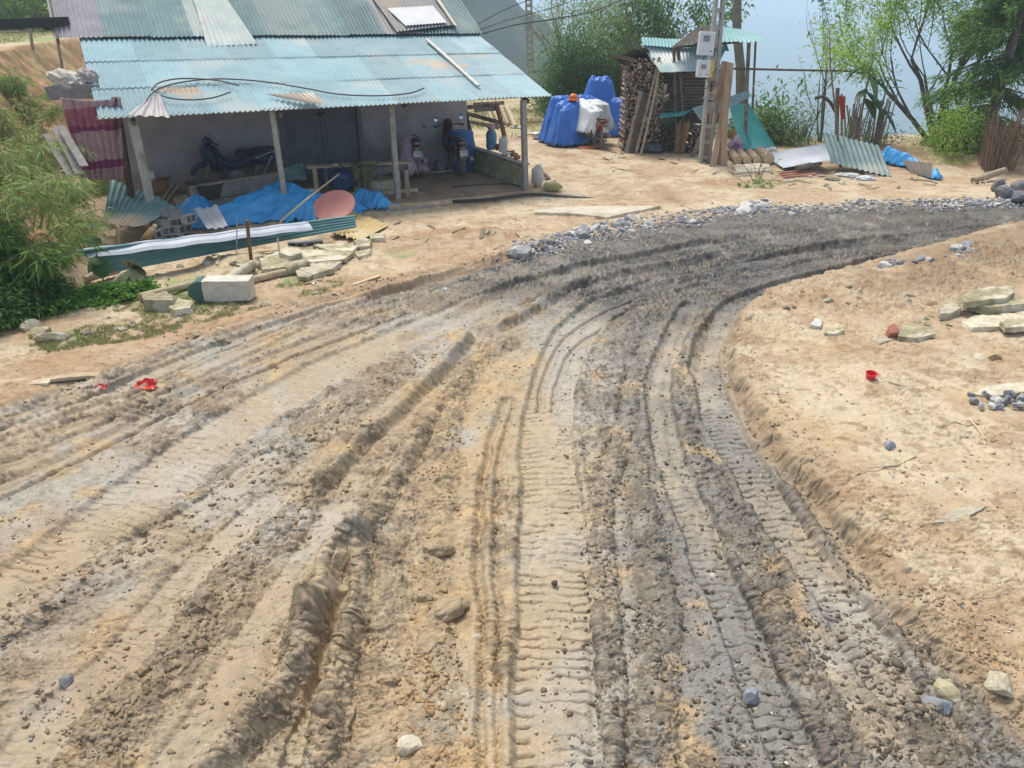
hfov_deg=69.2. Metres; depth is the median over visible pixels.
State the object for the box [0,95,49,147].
bamboo shrub
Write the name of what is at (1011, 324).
stone
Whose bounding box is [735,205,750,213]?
edge rock
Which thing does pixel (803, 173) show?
red boards
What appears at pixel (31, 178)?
leafy shrub
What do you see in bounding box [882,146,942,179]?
blue tarp
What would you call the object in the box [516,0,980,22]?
sky
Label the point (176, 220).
hollow block
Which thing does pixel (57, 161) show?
bamboo shrub
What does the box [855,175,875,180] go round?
white rag
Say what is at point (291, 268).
log
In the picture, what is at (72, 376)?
plank
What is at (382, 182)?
cement block
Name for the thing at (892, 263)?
ditch rock
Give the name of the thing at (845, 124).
stake
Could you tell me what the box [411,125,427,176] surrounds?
motorbike
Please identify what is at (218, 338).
verge stone
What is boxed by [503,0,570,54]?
slender tree
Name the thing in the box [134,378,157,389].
snack wrapper
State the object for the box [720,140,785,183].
bare sapling
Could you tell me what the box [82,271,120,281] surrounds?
log
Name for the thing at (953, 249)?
ditch rock
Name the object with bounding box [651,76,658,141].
leaning plank
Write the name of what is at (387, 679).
mud lump
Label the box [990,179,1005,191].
boulder
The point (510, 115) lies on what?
pale log
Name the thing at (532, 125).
dry grass
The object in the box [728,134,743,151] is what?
clothes bundle
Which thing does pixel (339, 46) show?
farmhouse
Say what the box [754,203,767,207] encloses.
edge rock
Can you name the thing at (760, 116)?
shrub
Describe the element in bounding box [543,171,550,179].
offcut
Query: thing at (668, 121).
ridged sheet
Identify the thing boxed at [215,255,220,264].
wood offcut
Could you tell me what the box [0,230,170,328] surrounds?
creeper
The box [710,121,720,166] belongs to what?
leaning plank
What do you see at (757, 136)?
leaning sheet
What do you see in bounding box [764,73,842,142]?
bamboo shrub
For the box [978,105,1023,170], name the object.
brush bundle
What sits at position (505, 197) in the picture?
cable bundle
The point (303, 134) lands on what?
door
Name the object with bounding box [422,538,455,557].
rock
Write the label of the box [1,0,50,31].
bushy tree
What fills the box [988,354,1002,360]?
stone
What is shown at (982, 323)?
broken slab
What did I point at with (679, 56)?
firewood shed
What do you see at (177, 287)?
long pole
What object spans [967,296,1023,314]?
broken slab
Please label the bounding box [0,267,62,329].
leafy shrub
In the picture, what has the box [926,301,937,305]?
spoil stone
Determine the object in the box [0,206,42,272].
leafy shrub
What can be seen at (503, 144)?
jerrycan
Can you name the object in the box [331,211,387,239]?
loose sheet
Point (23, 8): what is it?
bushy tree
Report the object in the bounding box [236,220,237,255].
thin rod
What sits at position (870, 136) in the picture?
shrub
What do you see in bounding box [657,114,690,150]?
firewood stack
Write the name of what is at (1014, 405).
rubble stone
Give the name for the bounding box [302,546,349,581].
mud lump
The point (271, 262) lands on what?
stone slab
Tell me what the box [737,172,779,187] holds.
leaves
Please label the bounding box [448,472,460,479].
mud lump
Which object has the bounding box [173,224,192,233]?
hollow block
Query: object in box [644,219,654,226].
edge rock
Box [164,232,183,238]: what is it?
hollow block
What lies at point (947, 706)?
stone
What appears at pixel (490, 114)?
pale log
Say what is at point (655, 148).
rubbish bag
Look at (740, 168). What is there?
cement slab
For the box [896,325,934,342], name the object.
stone
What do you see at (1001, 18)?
evergreen tree
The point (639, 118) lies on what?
leaning plank
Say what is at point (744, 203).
edge rock
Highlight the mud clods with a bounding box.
[0,206,1023,767]
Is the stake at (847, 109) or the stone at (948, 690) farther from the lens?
the stake at (847, 109)
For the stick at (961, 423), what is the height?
0.024 m
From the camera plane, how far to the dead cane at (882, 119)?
19.61 m
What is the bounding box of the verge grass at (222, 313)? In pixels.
[29,277,348,352]
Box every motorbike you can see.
[190,130,283,179]
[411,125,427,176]
[433,114,473,175]
[577,99,610,148]
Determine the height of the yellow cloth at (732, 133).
0.252 m
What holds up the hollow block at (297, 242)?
on the ground at (662, 284)
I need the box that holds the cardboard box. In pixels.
[151,176,170,193]
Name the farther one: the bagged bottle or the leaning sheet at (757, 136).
the leaning sheet at (757, 136)
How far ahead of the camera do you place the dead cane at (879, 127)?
19.66 m
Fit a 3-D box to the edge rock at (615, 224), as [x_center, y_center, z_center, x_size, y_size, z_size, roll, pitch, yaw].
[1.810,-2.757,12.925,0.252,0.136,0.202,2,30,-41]
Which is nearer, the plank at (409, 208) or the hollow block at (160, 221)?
the hollow block at (160, 221)
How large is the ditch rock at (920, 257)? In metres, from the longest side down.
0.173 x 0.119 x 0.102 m
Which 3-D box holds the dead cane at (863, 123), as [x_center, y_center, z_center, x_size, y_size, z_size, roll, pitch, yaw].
[9.228,-6.696,19.550,0.125,1.078,0.030,0,26,0]
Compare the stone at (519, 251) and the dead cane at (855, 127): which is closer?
the stone at (519, 251)
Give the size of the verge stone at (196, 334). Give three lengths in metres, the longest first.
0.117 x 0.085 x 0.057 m
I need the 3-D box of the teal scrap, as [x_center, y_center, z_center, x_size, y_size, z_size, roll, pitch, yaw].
[4.478,-7.366,20.271,0.945,0.166,0.604,0,26,0]
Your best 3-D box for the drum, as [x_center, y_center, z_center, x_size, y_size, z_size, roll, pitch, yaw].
[-1.212,-5.693,18.090,0.590,0.920,0.590,0,26,0]
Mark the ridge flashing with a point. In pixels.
(188, 240)
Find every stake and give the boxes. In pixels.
[245,220,252,260]
[835,88,839,133]
[844,112,846,136]
[846,105,849,130]
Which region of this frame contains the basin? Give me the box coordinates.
[184,178,224,199]
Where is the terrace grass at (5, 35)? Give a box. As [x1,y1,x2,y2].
[0,30,53,43]
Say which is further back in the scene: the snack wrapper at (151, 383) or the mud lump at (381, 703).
the snack wrapper at (151, 383)
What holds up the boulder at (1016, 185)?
on the ground at (662, 284)
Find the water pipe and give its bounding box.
[148,78,423,100]
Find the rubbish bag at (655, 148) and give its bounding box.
[638,143,664,153]
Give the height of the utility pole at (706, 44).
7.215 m
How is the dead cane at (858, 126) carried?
on the ground at (662, 284)
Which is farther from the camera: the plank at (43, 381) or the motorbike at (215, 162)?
the motorbike at (215, 162)
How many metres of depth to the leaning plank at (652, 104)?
20.20 m
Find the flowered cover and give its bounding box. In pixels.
[391,135,430,177]
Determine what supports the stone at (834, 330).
on the ground at (662, 284)
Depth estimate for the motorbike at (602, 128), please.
21.21 m
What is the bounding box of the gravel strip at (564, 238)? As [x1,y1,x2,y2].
[484,196,1023,261]
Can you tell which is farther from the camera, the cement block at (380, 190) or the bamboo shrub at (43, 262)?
the cement block at (380, 190)
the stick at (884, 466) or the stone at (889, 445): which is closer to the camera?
the stick at (884, 466)
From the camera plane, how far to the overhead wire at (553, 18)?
17.73 m
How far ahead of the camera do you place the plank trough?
15.02 m
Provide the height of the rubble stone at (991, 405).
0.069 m
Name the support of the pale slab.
on the ground at (662, 284)
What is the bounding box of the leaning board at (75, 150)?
[56,125,88,166]
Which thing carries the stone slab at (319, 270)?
on the ground at (662, 284)
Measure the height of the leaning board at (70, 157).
0.660 m
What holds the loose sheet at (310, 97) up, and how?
on the farmhouse
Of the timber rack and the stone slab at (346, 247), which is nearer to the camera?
the stone slab at (346, 247)
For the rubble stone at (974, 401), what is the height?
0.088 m
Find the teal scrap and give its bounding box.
[658,110,690,118]
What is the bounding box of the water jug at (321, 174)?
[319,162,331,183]
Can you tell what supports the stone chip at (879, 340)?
on the ground at (662, 284)
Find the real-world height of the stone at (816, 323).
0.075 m
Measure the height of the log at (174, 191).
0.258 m
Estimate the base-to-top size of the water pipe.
0.375 m
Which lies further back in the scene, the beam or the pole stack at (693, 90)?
the pole stack at (693, 90)
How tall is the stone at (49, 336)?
0.240 m
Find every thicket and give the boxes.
[501,0,666,104]
[521,0,619,117]
[527,43,579,110]
[551,0,678,97]
[578,0,688,106]
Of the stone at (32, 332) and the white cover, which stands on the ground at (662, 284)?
the stone at (32, 332)
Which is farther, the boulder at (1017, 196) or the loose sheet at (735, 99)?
the loose sheet at (735, 99)
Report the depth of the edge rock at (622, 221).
12.93 m
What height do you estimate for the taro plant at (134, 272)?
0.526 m
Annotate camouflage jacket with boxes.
[349,160,379,188]
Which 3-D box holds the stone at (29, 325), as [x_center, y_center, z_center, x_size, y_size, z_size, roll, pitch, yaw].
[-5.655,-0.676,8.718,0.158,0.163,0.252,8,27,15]
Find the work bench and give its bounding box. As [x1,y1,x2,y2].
[305,160,417,195]
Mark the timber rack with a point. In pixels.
(485, 106)
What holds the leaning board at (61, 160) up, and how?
on the ground at (662, 284)
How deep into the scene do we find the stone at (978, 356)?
7.55 m
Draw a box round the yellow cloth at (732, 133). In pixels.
[729,129,736,137]
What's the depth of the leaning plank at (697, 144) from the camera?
19.84 m
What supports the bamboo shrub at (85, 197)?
on the ground at (662, 284)
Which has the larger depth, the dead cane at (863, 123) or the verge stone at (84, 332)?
the dead cane at (863, 123)
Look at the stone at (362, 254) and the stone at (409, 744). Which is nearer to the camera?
the stone at (409, 744)
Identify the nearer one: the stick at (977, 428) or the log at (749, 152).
the stick at (977, 428)
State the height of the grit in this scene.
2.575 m
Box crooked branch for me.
[814,94,837,113]
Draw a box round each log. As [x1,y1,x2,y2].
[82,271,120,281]
[161,183,174,199]
[166,184,180,200]
[227,260,256,274]
[284,260,310,275]
[481,100,496,124]
[488,100,499,125]
[495,99,510,125]
[503,100,517,126]
[728,149,741,163]
[737,149,750,163]
[746,149,761,162]
[756,147,773,164]
[794,162,821,170]
[970,167,1007,182]
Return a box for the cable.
[451,183,519,186]
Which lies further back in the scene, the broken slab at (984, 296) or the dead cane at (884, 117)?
the dead cane at (884, 117)
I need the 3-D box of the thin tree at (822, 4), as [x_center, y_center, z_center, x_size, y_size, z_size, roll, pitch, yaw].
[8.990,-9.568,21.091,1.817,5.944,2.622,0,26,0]
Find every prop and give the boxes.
[115,225,119,244]
[139,226,153,240]
[145,224,156,239]
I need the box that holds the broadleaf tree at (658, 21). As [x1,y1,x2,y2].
[561,0,755,90]
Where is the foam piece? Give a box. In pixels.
[149,170,154,181]
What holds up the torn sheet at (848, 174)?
on the ground at (662, 284)
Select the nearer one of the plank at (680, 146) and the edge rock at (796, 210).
the edge rock at (796, 210)
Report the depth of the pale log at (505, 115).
26.38 m
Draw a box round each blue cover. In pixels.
[537,94,606,146]
[584,75,621,136]
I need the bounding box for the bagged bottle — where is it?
[486,124,496,149]
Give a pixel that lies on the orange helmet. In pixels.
(573, 97)
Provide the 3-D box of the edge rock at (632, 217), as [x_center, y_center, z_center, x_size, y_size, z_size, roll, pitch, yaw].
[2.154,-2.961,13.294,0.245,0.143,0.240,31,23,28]
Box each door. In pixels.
[282,109,324,180]
[319,107,359,172]
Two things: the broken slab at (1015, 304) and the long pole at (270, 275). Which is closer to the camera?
the broken slab at (1015, 304)
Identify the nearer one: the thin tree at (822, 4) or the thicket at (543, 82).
the thin tree at (822, 4)
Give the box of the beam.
[44,84,98,99]
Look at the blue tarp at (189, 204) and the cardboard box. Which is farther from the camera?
the cardboard box
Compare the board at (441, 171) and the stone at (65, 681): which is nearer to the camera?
the stone at (65, 681)
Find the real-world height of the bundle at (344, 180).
0.550 m
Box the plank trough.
[188,172,278,205]
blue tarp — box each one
[171,194,213,217]
[191,180,369,230]
[353,188,400,209]
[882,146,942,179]
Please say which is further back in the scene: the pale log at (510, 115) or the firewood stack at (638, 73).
the pale log at (510, 115)
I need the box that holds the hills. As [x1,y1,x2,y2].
[0,0,1023,138]
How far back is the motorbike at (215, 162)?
15.76 m
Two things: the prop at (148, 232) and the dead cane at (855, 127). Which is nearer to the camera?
the prop at (148, 232)
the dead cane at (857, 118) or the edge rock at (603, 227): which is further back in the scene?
the dead cane at (857, 118)
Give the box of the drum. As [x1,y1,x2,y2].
[450,129,473,171]
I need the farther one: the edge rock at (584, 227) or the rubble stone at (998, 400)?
the edge rock at (584, 227)
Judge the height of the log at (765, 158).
0.280 m
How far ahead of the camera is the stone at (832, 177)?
17.29 m
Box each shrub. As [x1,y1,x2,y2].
[0,62,36,107]
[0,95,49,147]
[0,131,98,200]
[0,133,52,187]
[0,157,98,237]
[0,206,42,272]
[0,223,108,292]
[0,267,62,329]
[4,118,68,179]
[7,91,66,128]
[9,271,80,310]
[31,196,119,250]
[41,137,72,170]
[48,170,107,215]
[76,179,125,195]
[688,97,816,140]
[735,22,806,146]
[756,94,833,148]
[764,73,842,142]
[817,111,917,143]
[897,74,1004,164]
[952,94,1023,162]
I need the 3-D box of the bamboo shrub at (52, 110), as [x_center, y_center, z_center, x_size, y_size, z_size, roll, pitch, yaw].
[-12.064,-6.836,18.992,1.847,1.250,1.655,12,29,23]
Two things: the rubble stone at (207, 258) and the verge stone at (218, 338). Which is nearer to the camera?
the verge stone at (218, 338)
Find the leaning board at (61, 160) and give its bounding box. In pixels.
[43,133,74,175]
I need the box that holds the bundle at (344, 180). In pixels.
[330,167,353,190]
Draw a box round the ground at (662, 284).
[0,30,1023,767]
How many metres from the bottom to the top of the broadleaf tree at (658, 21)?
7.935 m
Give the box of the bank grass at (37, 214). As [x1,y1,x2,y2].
[0,123,74,252]
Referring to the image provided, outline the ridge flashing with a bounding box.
[84,222,312,258]
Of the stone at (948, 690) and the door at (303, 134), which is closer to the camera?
the stone at (948, 690)
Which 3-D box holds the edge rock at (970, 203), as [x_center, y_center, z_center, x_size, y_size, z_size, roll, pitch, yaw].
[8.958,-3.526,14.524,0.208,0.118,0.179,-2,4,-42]
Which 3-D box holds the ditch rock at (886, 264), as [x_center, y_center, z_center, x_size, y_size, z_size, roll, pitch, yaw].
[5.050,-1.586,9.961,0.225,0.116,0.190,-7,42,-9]
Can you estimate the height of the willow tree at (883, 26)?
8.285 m
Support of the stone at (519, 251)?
on the ground at (662, 284)
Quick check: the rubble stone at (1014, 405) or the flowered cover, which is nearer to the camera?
the rubble stone at (1014, 405)
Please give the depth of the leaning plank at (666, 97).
20.46 m
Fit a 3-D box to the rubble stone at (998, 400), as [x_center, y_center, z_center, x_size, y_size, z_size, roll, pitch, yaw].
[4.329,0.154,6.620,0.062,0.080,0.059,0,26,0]
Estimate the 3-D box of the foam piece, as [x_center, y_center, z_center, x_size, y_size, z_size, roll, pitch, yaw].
[-7.499,-4.316,15.297,0.259,0.086,1.823,-11,28,-22]
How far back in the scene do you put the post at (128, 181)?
12.91 m
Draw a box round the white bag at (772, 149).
[766,147,776,152]
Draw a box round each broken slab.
[957,285,1014,307]
[960,311,1023,331]
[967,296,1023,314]
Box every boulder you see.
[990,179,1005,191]
[994,184,1013,198]
[1009,190,1023,202]
[1010,180,1023,190]
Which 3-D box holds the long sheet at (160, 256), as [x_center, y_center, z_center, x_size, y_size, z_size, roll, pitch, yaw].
[-4.321,-2.290,11.548,4.400,0.414,0.152,-22,34,-37]
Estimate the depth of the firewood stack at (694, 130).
20.84 m
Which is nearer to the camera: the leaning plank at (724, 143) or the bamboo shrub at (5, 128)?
the bamboo shrub at (5, 128)
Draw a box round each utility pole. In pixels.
[525,0,533,79]
[695,0,725,163]
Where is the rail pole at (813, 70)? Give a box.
[733,68,851,71]
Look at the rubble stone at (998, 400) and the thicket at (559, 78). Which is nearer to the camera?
the rubble stone at (998, 400)
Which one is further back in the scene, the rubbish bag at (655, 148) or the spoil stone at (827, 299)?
the rubbish bag at (655, 148)
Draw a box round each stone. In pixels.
[19,319,42,331]
[28,326,51,338]
[33,331,70,343]
[59,674,72,688]
[80,327,91,335]
[118,326,127,331]
[192,332,199,337]
[204,255,212,260]
[213,336,223,341]
[229,260,239,265]
[259,300,270,306]
[279,246,302,260]
[353,237,371,250]
[354,248,371,259]
[397,734,422,756]
[508,245,531,258]
[551,580,557,585]
[742,687,758,704]
[810,318,822,329]
[823,297,834,302]
[824,175,840,180]
[824,324,844,335]
[884,440,895,450]
[885,324,898,337]
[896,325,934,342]
[921,695,953,715]
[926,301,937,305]
[933,678,960,703]
[937,303,960,319]
[967,391,975,396]
[969,398,979,404]
[972,353,985,359]
[978,402,984,410]
[984,671,1013,697]
[985,393,991,400]
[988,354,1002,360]
[988,402,995,409]
[990,394,999,401]
[993,397,1001,403]
[999,317,1023,332]
[1003,390,1010,397]
[1003,397,1008,405]
[1011,390,1016,399]
[1011,403,1017,407]
[1017,401,1023,406]
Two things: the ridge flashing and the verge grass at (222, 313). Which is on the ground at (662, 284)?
the verge grass at (222, 313)
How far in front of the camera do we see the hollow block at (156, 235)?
12.66 m
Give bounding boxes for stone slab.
[259,249,354,272]
[295,269,312,280]
[299,261,342,278]
[313,243,357,252]
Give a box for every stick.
[279,173,339,222]
[853,455,916,474]
[873,381,916,386]
[950,421,972,426]
[969,419,985,439]
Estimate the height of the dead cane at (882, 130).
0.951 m
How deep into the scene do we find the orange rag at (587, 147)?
21.56 m
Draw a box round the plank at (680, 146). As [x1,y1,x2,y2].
[674,120,690,153]
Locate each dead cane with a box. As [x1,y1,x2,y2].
[848,100,858,138]
[850,103,855,137]
[853,99,859,139]
[854,115,857,139]
[856,115,860,138]
[859,108,868,140]
[862,112,868,140]
[871,110,876,142]
[874,114,880,144]
[875,98,887,144]
[876,96,889,144]
[878,114,881,141]
[879,101,890,145]
[879,113,884,147]
[882,93,897,147]
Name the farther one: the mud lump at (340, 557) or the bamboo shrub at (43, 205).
the bamboo shrub at (43, 205)
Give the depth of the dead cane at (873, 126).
19.95 m
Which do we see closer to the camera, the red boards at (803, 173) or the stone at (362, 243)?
the stone at (362, 243)
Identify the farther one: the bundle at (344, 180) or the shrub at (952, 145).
the shrub at (952, 145)
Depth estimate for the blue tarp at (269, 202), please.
13.86 m
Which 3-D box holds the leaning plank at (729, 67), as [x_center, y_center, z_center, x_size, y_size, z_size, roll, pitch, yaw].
[5.305,-6.788,18.725,0.324,2.435,0.206,0,26,0]
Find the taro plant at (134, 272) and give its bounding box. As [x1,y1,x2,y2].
[115,259,146,283]
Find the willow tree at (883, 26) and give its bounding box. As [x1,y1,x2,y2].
[798,0,1023,145]
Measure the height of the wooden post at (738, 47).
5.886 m
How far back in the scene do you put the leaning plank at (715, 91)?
18.60 m
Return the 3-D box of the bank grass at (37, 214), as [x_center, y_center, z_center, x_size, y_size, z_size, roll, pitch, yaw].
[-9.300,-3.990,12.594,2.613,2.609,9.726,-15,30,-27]
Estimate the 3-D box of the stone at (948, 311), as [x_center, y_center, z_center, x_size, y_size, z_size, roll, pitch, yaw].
[5.092,-0.839,8.642,0.512,0.115,0.193,-23,34,-38]
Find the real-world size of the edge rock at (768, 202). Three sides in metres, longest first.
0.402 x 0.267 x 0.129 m
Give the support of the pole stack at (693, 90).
on the firewood stack at (668, 143)
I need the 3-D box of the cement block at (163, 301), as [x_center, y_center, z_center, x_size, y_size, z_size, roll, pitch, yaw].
[-4.443,-1.027,9.374,0.378,0.200,0.470,-14,30,-26]
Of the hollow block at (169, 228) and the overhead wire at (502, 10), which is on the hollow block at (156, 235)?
the hollow block at (169, 228)
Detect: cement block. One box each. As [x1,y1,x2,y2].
[141,291,174,311]
[168,298,194,316]
[173,194,188,204]
[353,175,393,191]
[368,189,382,194]
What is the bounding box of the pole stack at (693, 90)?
[656,71,721,123]
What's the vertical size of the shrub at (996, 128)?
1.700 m
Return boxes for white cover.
[576,98,615,133]
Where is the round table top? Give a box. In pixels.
[313,190,354,218]
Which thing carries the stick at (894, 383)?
on the ground at (662, 284)
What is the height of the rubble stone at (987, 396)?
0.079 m
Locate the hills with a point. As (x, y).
(785, 37)
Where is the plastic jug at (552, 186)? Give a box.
[543,182,562,190]
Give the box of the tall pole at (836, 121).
[829,31,840,166]
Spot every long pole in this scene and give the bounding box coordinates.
[137,280,193,300]
[253,269,295,282]
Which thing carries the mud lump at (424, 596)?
on the ground at (662, 284)
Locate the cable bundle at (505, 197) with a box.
[452,193,594,203]
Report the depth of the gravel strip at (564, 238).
13.85 m
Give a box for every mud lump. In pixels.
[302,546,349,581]
[376,674,397,684]
[376,700,386,707]
[412,634,436,655]
[416,591,432,602]
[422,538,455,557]
[426,596,469,622]
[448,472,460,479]
[692,602,710,608]
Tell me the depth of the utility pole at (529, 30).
34.14 m
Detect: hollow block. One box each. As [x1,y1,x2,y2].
[152,228,169,239]
[154,216,173,226]
[159,224,176,236]
[161,208,181,217]
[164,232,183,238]
[167,217,187,227]
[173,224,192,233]
[180,213,196,224]
[287,240,307,246]
[305,238,322,245]
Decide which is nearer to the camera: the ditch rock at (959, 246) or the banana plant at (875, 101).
the ditch rock at (959, 246)
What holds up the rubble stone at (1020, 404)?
on the ground at (662, 284)
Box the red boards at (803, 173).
[778,168,822,177]
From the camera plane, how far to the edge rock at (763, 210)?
13.90 m
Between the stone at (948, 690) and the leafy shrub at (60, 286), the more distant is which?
the leafy shrub at (60, 286)
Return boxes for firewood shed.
[613,25,767,152]
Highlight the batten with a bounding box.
[425,39,479,85]
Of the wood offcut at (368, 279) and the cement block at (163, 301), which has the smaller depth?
the cement block at (163, 301)
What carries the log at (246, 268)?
on the ground at (662, 284)
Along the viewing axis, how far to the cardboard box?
15.69 m
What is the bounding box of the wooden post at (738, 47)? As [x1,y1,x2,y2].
[732,0,744,103]
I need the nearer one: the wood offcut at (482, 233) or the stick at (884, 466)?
the stick at (884, 466)
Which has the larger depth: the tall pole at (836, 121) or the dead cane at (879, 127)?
the dead cane at (879, 127)
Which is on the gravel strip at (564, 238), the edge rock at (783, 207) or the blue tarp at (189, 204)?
the edge rock at (783, 207)
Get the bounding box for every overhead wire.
[478,0,527,23]
[480,0,572,29]
[482,0,622,33]
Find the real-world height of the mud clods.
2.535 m
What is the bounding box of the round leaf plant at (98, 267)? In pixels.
[84,224,110,281]
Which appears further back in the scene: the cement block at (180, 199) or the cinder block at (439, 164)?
the cinder block at (439, 164)
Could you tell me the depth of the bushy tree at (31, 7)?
42.44 m
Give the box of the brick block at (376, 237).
[369,233,384,241]
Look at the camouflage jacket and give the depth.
15.63 m
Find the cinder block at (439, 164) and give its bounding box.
[435,160,444,169]
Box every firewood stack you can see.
[618,57,663,150]
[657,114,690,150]
[686,124,700,152]
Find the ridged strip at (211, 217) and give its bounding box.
[193,204,227,228]
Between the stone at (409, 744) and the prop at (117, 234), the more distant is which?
the prop at (117, 234)
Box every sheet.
[60,97,124,180]
[77,215,356,272]
[103,180,174,226]
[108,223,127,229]
[128,93,169,117]
[266,92,325,104]
[284,163,306,180]
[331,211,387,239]
[658,115,676,141]
[692,91,749,120]
[730,103,774,149]
[771,144,829,167]
[823,132,890,176]
[834,173,860,176]
[903,160,932,176]
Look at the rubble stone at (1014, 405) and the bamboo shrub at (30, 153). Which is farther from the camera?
the bamboo shrub at (30, 153)
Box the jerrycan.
[499,135,507,152]
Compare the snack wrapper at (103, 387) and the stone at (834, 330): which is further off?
the stone at (834, 330)
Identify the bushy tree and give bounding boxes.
[0,0,35,31]
[0,0,51,32]
[0,1,44,31]
[1,0,47,29]
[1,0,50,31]
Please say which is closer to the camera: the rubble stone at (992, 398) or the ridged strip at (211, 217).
the rubble stone at (992, 398)
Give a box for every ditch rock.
[879,261,891,267]
[888,261,896,266]
[916,254,924,260]
[949,247,961,252]
[950,244,963,249]
[960,240,971,246]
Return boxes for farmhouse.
[0,0,551,228]
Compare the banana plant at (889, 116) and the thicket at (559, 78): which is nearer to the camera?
the banana plant at (889, 116)
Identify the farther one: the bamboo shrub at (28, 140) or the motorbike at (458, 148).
the motorbike at (458, 148)
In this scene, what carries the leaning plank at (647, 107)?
on the ground at (662, 284)
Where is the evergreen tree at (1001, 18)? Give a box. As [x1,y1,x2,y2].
[910,0,1023,162]
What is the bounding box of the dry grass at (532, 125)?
[466,100,619,137]
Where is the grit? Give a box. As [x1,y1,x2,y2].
[1,199,1023,767]
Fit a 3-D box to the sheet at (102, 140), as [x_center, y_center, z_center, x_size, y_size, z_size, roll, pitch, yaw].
[-6.972,-4.141,12.600,0.895,1.394,0.163,-11,28,-21]
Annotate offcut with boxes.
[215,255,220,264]
[305,278,322,284]
[352,275,380,284]
[479,228,484,238]
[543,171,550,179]
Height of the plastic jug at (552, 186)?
0.200 m
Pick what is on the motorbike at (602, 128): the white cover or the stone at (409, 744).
the white cover
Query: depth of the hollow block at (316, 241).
12.42 m
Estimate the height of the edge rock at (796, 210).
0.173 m
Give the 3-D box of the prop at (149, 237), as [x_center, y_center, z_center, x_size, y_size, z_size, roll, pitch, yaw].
[-6.030,-2.502,12.392,0.397,0.392,0.070,15,30,28]
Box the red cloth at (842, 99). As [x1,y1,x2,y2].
[838,94,845,119]
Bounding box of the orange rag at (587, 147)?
[579,146,594,148]
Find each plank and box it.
[0,377,51,385]
[50,372,99,382]
[381,199,452,209]
[385,205,435,211]
[624,91,642,152]
[629,92,648,152]
[634,57,660,153]
[640,61,660,155]
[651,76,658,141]
[659,84,667,113]
[664,94,668,101]
[674,120,690,153]
[690,102,714,156]
[697,87,718,159]
[703,61,726,162]
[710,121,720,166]
[716,62,733,164]
[720,72,729,165]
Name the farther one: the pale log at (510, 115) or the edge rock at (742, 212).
the pale log at (510, 115)
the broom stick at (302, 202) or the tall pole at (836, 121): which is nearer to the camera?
the broom stick at (302, 202)
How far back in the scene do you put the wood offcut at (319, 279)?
10.33 m
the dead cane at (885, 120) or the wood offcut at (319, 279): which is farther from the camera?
the dead cane at (885, 120)
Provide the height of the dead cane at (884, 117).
1.353 m
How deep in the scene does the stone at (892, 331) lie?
8.05 m
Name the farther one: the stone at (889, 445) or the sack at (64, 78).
the sack at (64, 78)
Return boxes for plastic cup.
[865,370,877,379]
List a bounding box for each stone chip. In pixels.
[870,335,896,344]
[931,506,986,524]
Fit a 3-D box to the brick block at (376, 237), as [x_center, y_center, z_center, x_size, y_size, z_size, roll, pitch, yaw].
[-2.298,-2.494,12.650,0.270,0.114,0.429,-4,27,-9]
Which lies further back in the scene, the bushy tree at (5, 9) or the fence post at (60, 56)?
the bushy tree at (5, 9)
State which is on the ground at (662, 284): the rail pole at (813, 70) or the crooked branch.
the crooked branch
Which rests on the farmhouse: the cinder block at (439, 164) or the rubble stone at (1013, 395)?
the cinder block at (439, 164)
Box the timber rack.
[467,100,506,144]
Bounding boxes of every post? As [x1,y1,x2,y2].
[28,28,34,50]
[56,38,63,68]
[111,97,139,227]
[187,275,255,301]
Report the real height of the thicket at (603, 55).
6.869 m
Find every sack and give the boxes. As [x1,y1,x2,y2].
[46,68,85,88]
[77,68,98,83]
[531,164,543,186]
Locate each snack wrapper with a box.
[95,383,106,389]
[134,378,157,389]
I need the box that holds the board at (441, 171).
[420,169,452,173]
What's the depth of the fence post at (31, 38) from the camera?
24.47 m
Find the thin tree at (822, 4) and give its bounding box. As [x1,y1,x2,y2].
[794,0,866,141]
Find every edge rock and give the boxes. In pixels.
[567,231,577,237]
[574,230,591,238]
[580,223,588,230]
[590,223,600,229]
[599,225,606,229]
[610,222,621,226]
[616,218,626,225]
[627,214,638,220]
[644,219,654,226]
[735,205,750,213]
[738,210,746,214]
[739,201,753,206]
[750,207,756,212]
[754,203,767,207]
[757,198,771,204]
[760,208,769,212]
[778,205,787,209]
[792,208,800,213]
[964,201,974,205]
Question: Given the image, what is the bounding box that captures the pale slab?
[974,382,1023,397]
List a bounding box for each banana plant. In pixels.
[844,52,891,137]
[859,78,905,143]
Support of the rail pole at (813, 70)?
attached to the willow tree at (883, 26)
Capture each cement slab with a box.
[534,205,660,219]
[733,163,771,173]
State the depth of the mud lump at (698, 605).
4.62 m
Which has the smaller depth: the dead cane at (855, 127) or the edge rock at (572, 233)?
the edge rock at (572, 233)
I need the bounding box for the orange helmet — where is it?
[568,93,577,100]
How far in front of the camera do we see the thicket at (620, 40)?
28.10 m
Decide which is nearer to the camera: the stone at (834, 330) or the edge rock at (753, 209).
the stone at (834, 330)
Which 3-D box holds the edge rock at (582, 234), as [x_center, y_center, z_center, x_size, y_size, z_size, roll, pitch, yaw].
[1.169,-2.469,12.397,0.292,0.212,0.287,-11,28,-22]
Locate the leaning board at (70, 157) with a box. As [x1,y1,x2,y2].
[51,128,82,174]
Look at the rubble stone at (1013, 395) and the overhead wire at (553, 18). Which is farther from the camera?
the overhead wire at (553, 18)
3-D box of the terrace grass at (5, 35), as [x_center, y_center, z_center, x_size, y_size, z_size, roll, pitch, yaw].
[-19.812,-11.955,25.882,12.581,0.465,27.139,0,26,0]
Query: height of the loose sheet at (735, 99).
0.766 m

